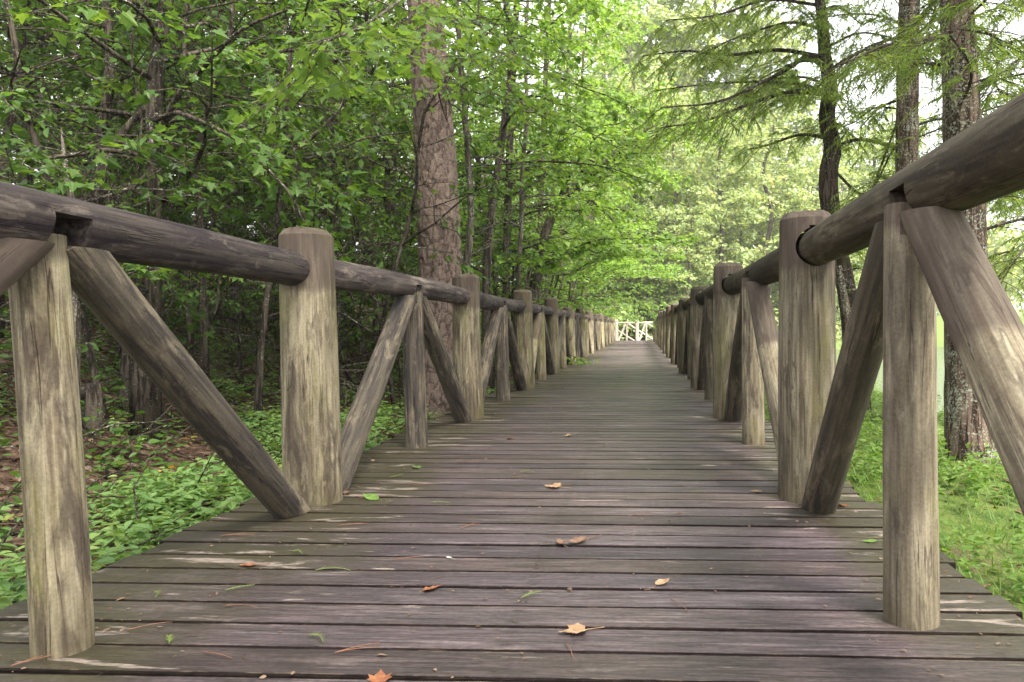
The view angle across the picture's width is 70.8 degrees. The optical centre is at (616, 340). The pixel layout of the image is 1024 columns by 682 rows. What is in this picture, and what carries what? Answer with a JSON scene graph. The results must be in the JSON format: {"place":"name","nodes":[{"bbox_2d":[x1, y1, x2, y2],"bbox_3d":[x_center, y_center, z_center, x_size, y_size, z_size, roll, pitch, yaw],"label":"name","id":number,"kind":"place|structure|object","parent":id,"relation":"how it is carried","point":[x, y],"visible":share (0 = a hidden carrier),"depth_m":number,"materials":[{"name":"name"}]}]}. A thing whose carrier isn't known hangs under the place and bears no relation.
{"place":"outdoors","nodes":[
{"label":"outdoors","id":0,"kind":"place"},
{"bbox_2d":[0,267,1023,620],"bbox_3d":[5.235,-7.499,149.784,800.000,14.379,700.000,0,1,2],"label":"ground","id":1,"kind":"structure","parent":0,"point":[6,477],"depth_m":4.89,"materials":[{"name":"green plant"}]},
{"bbox_2d":[0,26,114,196],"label":"thin sapling","id":2,"kind":"object","parent":1,"relation":"on","point":[19,179],"visible":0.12,"depth_m":8.21,"materials":[{"name":"green plant"}]},
{"bbox_2d":[0,292,129,437],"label":"shrub","id":3,"kind":"object","parent":1,"relation":"on","point":[121,381],"visible":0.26,"depth_m":5.63,"materials":[{"name":"green plant"}]},
{"bbox_2d":[0,1,168,195],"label":"thin sapling","id":4,"kind":"object","parent":1,"relation":"on","point":[11,65],"visible":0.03,"depth_m":10.03,"materials":[{"name":"green plant"}]},
{"bbox_2d":[81,383,103,436],"bbox_3d":[-4.040,0.554,5.402,0.272,0.477,0.139,0,1,2],"label":"log stump","id":5,"kind":"object","parent":1,"relation":"on","point":[92,393],"visible":0.71,"depth_m":5.35,"materials":[{"name":"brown wood"}]},
{"bbox_2d":[0,7,192,314],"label":"thin sapling","id":6,"kind":"object","parent":1,"relation":"on","point":[37,93],"visible":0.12,"depth_m":7.64,"materials":[{"name":"green plant"}]},
{"bbox_2d":[0,0,216,213],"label":"forest tree","id":7,"kind":"object","parent":1,"relation":"on","point":[29,177],"visible":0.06,"depth_m":10.53,"materials":[{"name":"green plant"}]},
{"bbox_2d":[0,8,220,380],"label":"thin sapling","id":8,"kind":"object","parent":1,"relation":"on","point":[122,170],"visible":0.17,"depth_m":6.38,"materials":[{"name":"green plant"}]},
{"bbox_2d":[0,0,223,284],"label":"forest tree","id":9,"kind":"object","parent":1,"relation":"on","point":[82,161],"visible":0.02,"depth_m":12.19,"materials":[{"name":"green plant"}]},
{"bbox_2d":[0,0,240,338],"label":"slim tree","id":10,"kind":"object","parent":1,"relation":"on","point":[115,33],"visible":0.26,"depth_m":6.91,"materials":[{"name":"green plant"}]},
{"bbox_2d":[0,122,282,437],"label":"slim tree","id":11,"kind":"object","parent":1,"relation":"on","point":[210,184],"visible":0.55,"depth_m":5.14,"materials":[{"name":"green plant"}]},
{"bbox_2d":[0,0,291,430],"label":"thin sapling","id":12,"kind":"object","parent":1,"relation":"on","point":[17,72],"visible":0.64,"depth_m":5.47,"materials":[{"name":"green plant"}]},
{"bbox_2d":[13,0,292,370],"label":"thin sapling","id":13,"kind":"object","parent":1,"relation":"on","point":[117,350],"visible":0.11,"depth_m":7.75,"materials":[{"name":"green plant"}]},
{"bbox_2d":[0,0,307,210],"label":"forest tree","id":14,"kind":"object","parent":1,"relation":"on","point":[74,53],"visible":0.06,"depth_m":9.86,"materials":[{"name":"green plant"}]},
{"bbox_2d":[40,85,279,436],"bbox_3d":[-3.770,-0.753,6.035,2.154,3.355,2.329,-1,0,-11],"label":"thin sapling","id":15,"kind":"object","parent":1,"relation":"on","point":[168,280],"visible":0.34,"depth_m":6.04,"materials":[{"name":"green plant"}]},
{"bbox_2d":[0,0,328,413],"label":"dark tree","id":16,"kind":"object","parent":1,"relation":"on","point":[102,123],"visible":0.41,"depth_m":6.20,"materials":[{"name":"green plant"}]},
{"bbox_2d":[7,0,334,302],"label":"forest tree","id":17,"kind":"object","parent":1,"relation":"on","point":[68,94],"visible":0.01,"depth_m":11.74,"materials":[{"name":"green plant"}]},
{"bbox_2d":[64,0,306,347],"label":"thin sapling","id":18,"kind":"object","parent":1,"relation":"on","point":[235,198],"visible":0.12,"depth_m":9.04,"materials":[{"name":"green plant"}]},
{"bbox_2d":[4,0,368,378],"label":"slim tree","id":19,"kind":"object","parent":1,"relation":"on","point":[298,135],"visible":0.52,"depth_m":6.06,"materials":[{"name":"green plant"}]},
{"bbox_2d":[20,1,367,362],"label":"thin sapling","id":20,"kind":"object","parent":1,"relation":"on","point":[191,340],"visible":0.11,"depth_m":7.69,"materials":[{"name":"green plant"}]},
{"bbox_2d":[0,341,402,595],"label":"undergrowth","id":21,"kind":"object","parent":1,"relation":"on","point":[137,451],"visible":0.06,"depth_m":5.34,"materials":[{"name":"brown plant"}]},
{"bbox_2d":[80,0,335,383],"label":"thin sapling","id":22,"kind":"object","parent":1,"relation":"on","point":[238,322],"visible":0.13,"depth_m":7.91,"materials":[{"name":"green plant"}]},
{"bbox_2d":[116,78,306,400],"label":"thin sapling","id":23,"kind":"object","parent":1,"relation":"on","point":[217,306],"visible":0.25,"depth_m":7.21,"materials":[{"name":"green plant"}]},
{"bbox_2d":[90,289,348,375],"bbox_3d":[-4.851,-0.229,8.939,2.208,1.513,2.438,0,1,14],"label":"shrub","id":24,"kind":"object","parent":1,"relation":"on","point":[250,358],"visible":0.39,"depth_m":8.88,"materials":[{"name":"green plant"}]},
{"bbox_2d":[0,0,439,441],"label":"forked tree","id":25,"kind":"object","parent":1,"relation":"on","point":[145,394],"visible":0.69,"depth_m":5.49,"materials":[{"name":"green plant"}]},
{"bbox_2d":[70,0,416,362],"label":"thin sapling","id":26,"kind":"object","parent":1,"relation":"on","point":[249,194],"visible":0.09,"depth_m":8.80,"materials":[{"name":"green plant"}]},
{"bbox_2d":[59,0,429,431],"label":"thin sapling","id":27,"kind":"object","parent":1,"relation":"on","point":[259,395],"visible":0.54,"depth_m":6.53,"materials":[{"name":"green plant"}]},
{"bbox_2d":[0,327,495,609],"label":"ground cover","id":28,"kind":"object","parent":1,"relation":"on","point":[155,505],"visible":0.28,"depth_m":3.75,"materials":[{"name":"green plant"}]},
{"bbox_2d":[104,71,410,321],"bbox_3d":[-4.403,-1.362,8.105,4.262,3.381,2.631,0,1,2],"label":"leaning tree","id":29,"kind":"object","parent":1,"relation":"on","point":[387,116],"visible":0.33,"depth_m":7.99,"materials":[{"name":"green plant"}]},
{"bbox_2d":[56,0,477,341],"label":"forest tree","id":30,"kind":"object","parent":1,"relation":"on","point":[386,233],"visible":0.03,"depth_m":10.96,"materials":[{"name":"green plant"}]},
{"bbox_2d":[0,273,536,542],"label":"understory","id":31,"kind":"object","parent":1,"relation":"on","point":[94,486],"visible":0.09,"depth_m":5.06,"materials":[{"name":"green plant"}]},
{"bbox_2d":[0,278,536,602],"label":"brush","id":32,"kind":"object","parent":1,"relation":"on","point":[89,434],"visible":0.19,"depth_m":4.99,"materials":[{"name":"green plant"}]},
{"bbox_2d":[166,98,379,342],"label":"thin sapling","id":33,"kind":"object","parent":1,"relation":"on","point":[245,227],"visible":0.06,"depth_m":10.77,"materials":[{"name":"green plant"}]},
{"bbox_2d":[140,14,417,407],"bbox_3d":[-3.560,-1.381,8.160,3.374,4.516,2.836,-1,1,-26],"label":"thin sapling","id":34,"kind":"object","parent":1,"relation":"on","point":[377,255],"visible":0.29,"depth_m":8.14,"materials":[{"name":"green plant"}]},
{"bbox_2d":[62,0,508,325],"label":"forest tree","id":35,"kind":"object","parent":1,"relation":"on","point":[223,11],"visible":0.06,"depth_m":10.82,"materials":[{"name":"green plant"}]},
{"bbox_2d":[192,147,384,398],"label":"thin sapling","id":36,"kind":"object","parent":1,"relation":"on","point":[275,303],"visible":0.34,"depth_m":7.75,"materials":[{"name":"green plant"}]},
{"bbox_2d":[197,65,386,369],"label":"thin sapling","id":37,"kind":"object","parent":1,"relation":"on","point":[294,224],"visible":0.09,"depth_m":9.48,"materials":[{"name":"green plant"}]},
{"bbox_2d":[191,5,412,387],"bbox_3d":[-4.168,-1.697,9.325,2.679,5.101,2.628,-13,10,10],"label":"thin sapling","id":38,"kind":"object","parent":1,"relation":"on","point":[343,359],"visible":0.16,"depth_m":9.45,"materials":[{"name":"green plant"}]},
{"bbox_2d":[238,117,417,395],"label":"thin sapling","id":39,"kind":"object","parent":1,"relation":"on","point":[412,260],"visible":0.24,"depth_m":8.50,"materials":[{"name":"green plant"}]},
{"bbox_2d":[166,0,511,330],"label":"forest tree","id":40,"kind":"object","parent":1,"relation":"on","point":[351,321],"visible":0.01,"depth_m":15.44,"materials":[{"name":"green plant"}]},
{"bbox_2d":[172,0,513,349],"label":"dark tree","id":41,"kind":"object","parent":1,"relation":"on","point":[369,63],"visible":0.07,"depth_m":12.39,"materials":[{"name":"green plant"}]},
{"bbox_2d":[209,30,495,406],"bbox_3d":[-2.993,-1.377,8.438,2.445,4.656,2.399,-4,8,23],"label":"thin sapling","id":42,"kind":"object","parent":1,"relation":"on","point":[389,384],"visible":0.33,"depth_m":8.52,"materials":[{"name":"green plant"}]},
{"bbox_2d":[238,0,526,349],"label":"slim tree","id":43,"kind":"object","parent":1,"relation":"on","point":[367,69],"visible":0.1,"depth_m":11.48,"materials":[{"name":"green plant"}]},
{"bbox_2d":[235,0,565,364],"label":"forest tree","id":44,"kind":"object","parent":1,"relation":"on","point":[481,235],"visible":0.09,"depth_m":12.96,"materials":[{"name":"green plant"}]},
{"bbox_2d":[326,101,495,394],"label":"thin sapling","id":45,"kind":"object","parent":1,"relation":"on","point":[408,180],"visible":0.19,"depth_m":10.03,"materials":[{"name":"green plant"}]},
{"bbox_2d":[240,0,592,411],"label":"thin sapling","id":46,"kind":"object","parent":1,"relation":"on","point":[498,98],"visible":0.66,"depth_m":6.88,"materials":[{"name":"green plant"}]},
{"bbox_2d":[364,0,473,420],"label":"pine tree","id":47,"kind":"object","parent":1,"relation":"on","point":[438,161],"visible":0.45,"depth_m":7.70,"materials":[{"name":"brown plant"}]},
{"bbox_2d":[341,8,502,320],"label":"forest tree","id":48,"kind":"object","parent":1,"relation":"on","point":[382,201],"visible":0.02,"depth_m":16.48,"materials":[{"name":"green plant"}]},
{"bbox_2d":[225,0,622,298],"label":"sapling","id":49,"kind":"object","parent":1,"relation":"on","point":[369,37],"visible":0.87,"depth_m":5.00,"materials":[{"name":"green plant"}]},
{"bbox_2d":[379,155,541,339],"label":"thin sapling","id":50,"kind":"object","parent":1,"relation":"on","point":[498,281],"visible":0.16,"depth_m":12.51,"materials":[{"name":"green plant"}]},
{"bbox_2d":[338,0,622,364],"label":"forest tree","id":51,"kind":"object","parent":1,"relation":"on","point":[616,251],"visible":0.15,"depth_m":14.07,"materials":[{"name":"green plant"}]},
{"bbox_2d":[369,21,593,372],"bbox_3d":[-3.356,-3.252,17.221,5.428,8.976,6.242,-1,1,-25],"label":"forest tree","id":52,"kind":"object","parent":1,"relation":"on","point":[525,244],"visible":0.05,"depth_m":17.22,"materials":[{"name":"green plant"}]},
{"bbox_2d":[297,0,675,393],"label":"crooked tree","id":53,"kind":"object","parent":1,"relation":"on","point":[518,93],"visible":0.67,"depth_m":10.15,"materials":[{"name":"green plant"}]},
{"bbox_2d":[0,340,1023,681],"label":"boardwalk","id":54,"kind":"structure","parent":1,"relation":"on","point":[770,618],"depth_m":2.32,"materials":[{"name":"brown wood"}]},
{"bbox_2d":[0,181,615,659],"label":"log railing","id":55,"kind":"object","parent":54,"relation":"on","point":[56,251],"visible":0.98,"depth_m":2.46,"materials":[{"name":"brown wood"}]},
{"bbox_2d":[0,366,1019,678],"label":"leaf crumbs","id":56,"kind":"object","parent":54,"relation":"on","point":[520,550],"visible":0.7,"depth_m":2.21,"materials":[{"name":"brown plant"}]},
{"bbox_2d":[615,320,652,340],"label":"log railing","id":57,"kind":"object","parent":54,"relation":"on","point":[637,331],"visible":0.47,"depth_m":40.53,"materials":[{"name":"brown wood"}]},
{"bbox_2d":[653,92,1023,630],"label":"log railing","id":58,"kind":"object","parent":54,"relation":"on","point":[730,349],"visible":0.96,"depth_m":1.96,"materials":[{"name":"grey wood"}]},
{"bbox_2d":[397,2,635,298],"bbox_3d":[-1.645,-3.922,12.662,4.558,9.568,3.810,-1,2,-43],"label":"sapling","id":59,"kind":"object","parent":1,"relation":"on","point":[536,173],"visible":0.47,"depth_m":12.46,"materials":[{"name":"green plant"}]},
{"bbox_2d":[354,0,699,380],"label":"overhanging tree","id":60,"kind":"object","parent":1,"relation":"on","point":[602,239],"visible":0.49,"depth_m":13.10,"materials":[{"name":"green plant"}]},
{"bbox_2d":[458,56,596,340],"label":"forest tree","id":61,"kind":"object","parent":1,"relation":"on","point":[557,187],"visible":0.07,"depth_m":20.61,"materials":[{"name":"green plant"}]},
{"bbox_2d":[472,72,623,313],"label":"forest tree","id":62,"kind":"object","parent":1,"relation":"on","point":[593,303],"visible":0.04,"depth_m":24.79,"materials":[{"name":"green plant"}]},
{"bbox_2d":[452,0,697,373],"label":"overhanging tree","id":63,"kind":"object","parent":1,"relation":"on","point":[599,256],"visible":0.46,"depth_m":17.87,"materials":[{"name":"green plant"}]},
{"bbox_2d":[483,24,668,328],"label":"forest tree","id":64,"kind":"object","parent":1,"relation":"on","point":[624,299],"visible":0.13,"depth_m":29.98,"materials":[{"name":"green plant"}]},
{"bbox_2d":[461,0,692,344],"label":"overhanging tree","id":65,"kind":"object","parent":1,"relation":"on","point":[604,57],"visible":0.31,"depth_m":22.74,"materials":[{"name":"green plant"}]},
{"bbox_2d":[484,0,694,315],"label":"overhanging tree","id":66,"kind":"object","parent":1,"relation":"on","point":[639,273],"visible":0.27,"depth_m":27.57,"materials":[{"name":"green plant"}]},
{"bbox_2d":[537,120,657,327],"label":"forest tree","id":67,"kind":"object","parent":1,"relation":"on","point":[621,320],"visible":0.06,"depth_m":37.59,"materials":[{"name":"green plant"}]},
{"bbox_2d":[456,73,746,373],"bbox_3d":[-0.674,-2.194,15.322,6.894,6.015,5.598,0,1,2],"label":"leaning tree","id":68,"kind":"object","parent":1,"relation":"on","point":[547,227],"visible":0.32,"depth_m":15.19,"materials":[{"name":"green plant"}]},
{"bbox_2d":[543,84,661,335],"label":"sunlit tree","id":69,"kind":"object","parent":1,"relation":"on","point":[622,286],"visible":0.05,"depth_m":46.36,"materials":[{"name":"green plant"}]},
{"bbox_2d":[530,0,680,224],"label":"sunlit tree","id":70,"kind":"object","parent":1,"relation":"on","point":[582,29],"visible":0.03,"depth_m":73.05,"materials":[{"name":"green plant"}]},
{"bbox_2d":[557,0,695,296],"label":"sunlit tree","id":71,"kind":"object","parent":1,"relation":"on","point":[628,52],"visible":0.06,"depth_m":71.03,"materials":[{"name":"green plant"}]},
{"bbox_2d":[570,40,711,339],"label":"sunlit tree","id":72,"kind":"object","parent":1,"relation":"on","point":[682,169],"visible":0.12,"depth_m":46.35,"materials":[{"name":"green plant"}]},
{"bbox_2d":[578,0,736,235],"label":"sunlit tree","id":73,"kind":"object","parent":1,"relation":"on","point":[663,7],"visible":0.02,"depth_m":74.16,"materials":[{"name":"green plant"}]},
{"bbox_2d":[605,158,710,335],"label":"sunlit tree","id":74,"kind":"object","parent":1,"relation":"on","point":[647,296],"visible":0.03,"depth_m":49.07,"materials":[{"name":"green plant"}]},
{"bbox_2d":[630,240,689,339],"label":"sunlit tree","id":75,"kind":"object","parent":1,"relation":"on","point":[660,280],"visible":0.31,"depth_m":44.02,"materials":[{"name":"green plant"}]},
{"bbox_2d":[612,122,736,339],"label":"sunlit tree","id":76,"kind":"object","parent":1,"relation":"on","point":[678,208],"visible":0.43,"depth_m":44.76,"materials":[{"name":"green plant"}]},
{"bbox_2d":[595,6,760,290],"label":"sunlit tree","id":77,"kind":"object","parent":1,"relation":"on","point":[661,18],"visible":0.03,"depth_m":71.66,"materials":[{"name":"green plant"}]},
{"bbox_2d":[648,201,716,328],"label":"sunlit tree","id":78,"kind":"object","parent":1,"relation":"on","point":[682,228],"visible":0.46,"depth_m":42.68,"materials":[{"name":"green plant"}]},
{"bbox_2d":[623,0,766,293],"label":"sunlit tree","id":79,"kind":"object","parent":1,"relation":"on","point":[699,43],"visible":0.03,"depth_m":75.42,"materials":[{"name":"green plant"}]},
{"bbox_2d":[638,151,752,301],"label":"sunlit tree","id":80,"kind":"object","parent":1,"relation":"on","point":[699,168],"visible":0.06,"depth_m":51.16,"materials":[{"name":"green plant"}]},
{"bbox_2d":[638,44,777,293],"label":"sunlit tree","id":81,"kind":"object","parent":1,"relation":"on","point":[680,83],"visible":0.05,"depth_m":71.83,"materials":[{"name":"green plant"}]},
{"bbox_2d":[638,87,789,325],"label":"sunlit tree","id":82,"kind":"object","parent":1,"relation":"on","point":[741,252],"visible":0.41,"depth_m":45.92,"materials":[{"name":"green plant"}]},
{"bbox_2d":[665,98,776,286],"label":"sunlit tree","id":83,"kind":"object","parent":1,"relation":"on","point":[703,240],"visible":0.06,"depth_m":62.78,"materials":[{"name":"green plant"}]},
{"bbox_2d":[638,0,807,248],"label":"sunlit tree","id":84,"kind":"object","parent":1,"relation":"on","point":[696,6],"visible":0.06,"depth_m":74.31,"materials":[{"name":"green plant"}]},
{"bbox_2d":[668,32,799,260],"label":"sunlit tree","id":85,"kind":"object","parent":1,"relation":"on","point":[732,85],"visible":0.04,"depth_m":73.25,"materials":[{"name":"green plant"}]},
{"bbox_2d":[688,159,781,328],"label":"sunlit tree","id":86,"kind":"object","parent":1,"relation":"on","point":[775,231],"visible":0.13,"depth_m":53.39,"materials":[{"name":"green plant"}]},
{"bbox_2d":[658,0,855,251],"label":"sunlit tree","id":87,"kind":"object","parent":1,"relation":"on","point":[762,25],"visible":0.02,"depth_m":77.61,"materials":[{"name":"green plant"}]},
{"bbox_2d":[704,95,844,337],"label":"sunlit tree","id":88,"kind":"object","parent":1,"relation":"on","point":[794,198],"visible":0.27,"depth_m":49.45,"materials":[{"name":"green plant"}]},
{"bbox_2d":[615,0,940,413],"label":"cypress tree","id":89,"kind":"object","parent":1,"relation":"on","point":[829,174],"visible":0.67,"depth_m":8.53,"materials":[{"name":"green plant"}]},
{"bbox_2d":[712,14,847,255],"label":"sunlit tree","id":90,"kind":"object","parent":1,"relation":"on","point":[781,45],"visible":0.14,"depth_m":73.50,"materials":[{"name":"green plant"}]},
{"bbox_2d":[736,142,837,316],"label":"sunlit tree","id":91,"kind":"object","parent":1,"relation":"on","point":[772,173],"visible":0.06,"depth_m":61.34,"materials":[{"name":"green plant"}]},
{"bbox_2d":[772,128,862,343],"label":"sunlit tree","id":92,"kind":"object","parent":1,"relation":"on","point":[813,148],"visible":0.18,"depth_m":51.24,"materials":[{"name":"green plant"}]},
{"bbox_2d":[805,139,883,320],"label":"sunlit tree","id":93,"kind":"object","parent":1,"relation":"on","point":[863,181],"visible":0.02,"depth_m":61.21,"materials":[{"name":"green plant"}]},
{"bbox_2d":[835,264,862,331],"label":"tree trunk","id":94,"kind":"object","parent":1,"relation":"on","point":[843,290],"visible":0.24,"depth_m":8.17,"materials":[{"name":"grey plant"}]},
{"bbox_2d":[835,172,867,320],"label":"sunlit tree","id":95,"kind":"object","parent":1,"relation":"on","point":[857,271],"visible":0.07,"depth_m":57.14,"materials":[{"name":"green plant"}]},
{"bbox_2d":[820,101,920,292],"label":"sunlit tree","id":96,"kind":"object","parent":1,"relation":"on","point":[864,172],"visible":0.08,"depth_m":60.01,"materials":[{"name":"green plant"}]},
{"bbox_2d":[765,388,1023,619],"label":"grass","id":97,"kind":"structure","parent":1,"relation":"on","point":[958,548],"depth_m":3.98,"materials":[{"name":"green plant"}]},
{"bbox_2d":[765,380,1023,602],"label":"weeds","id":98,"kind":"object","parent":1,"relation":"on","point":[978,540],"visible":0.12,"depth_m":4.43,"materials":[{"name":"green plant"}]},
{"bbox_2d":[783,0,1023,176],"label":"cypress tree","id":99,"kind":"object","parent":1,"relation":"on","point":[907,150],"visible":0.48,"depth_m":8.15,"materials":[{"name":"green plant"}]},
{"bbox_2d":[785,0,1023,464],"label":"lichen tree","id":100,"kind":"object","parent":1,"relation":"on","point":[956,39],"visible":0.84,"depth_m":5.76,"materials":[{"name":"green plant"}]},
{"bbox_2d":[814,0,1023,316],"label":"cypress tree","id":101,"kind":"object","parent":1,"relation":"on","point":[1004,202],"visible":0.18,"depth_m":8.21,"materials":[{"name":"green plant"}]},
{"bbox_2d":[855,204,1023,318],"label":"woods","id":102,"kind":"object","parent":1,"relation":"on","point":[994,241],"visible":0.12,"depth_m":85.33,"materials":[{"name":"green plant"}]},
{"bbox_2d":[0,0,1023,308],"label":"sky","id":103,"kind":"structure","parent":0,"point":[804,67],"materials":[{"name":"white"}]},
{"bbox_2d":[836,347,944,416],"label":"water","id":104,"kind":"structure","parent":0,"point":[940,371],"depth_m":22.57,"materials":[{"name":"grey liquid"}]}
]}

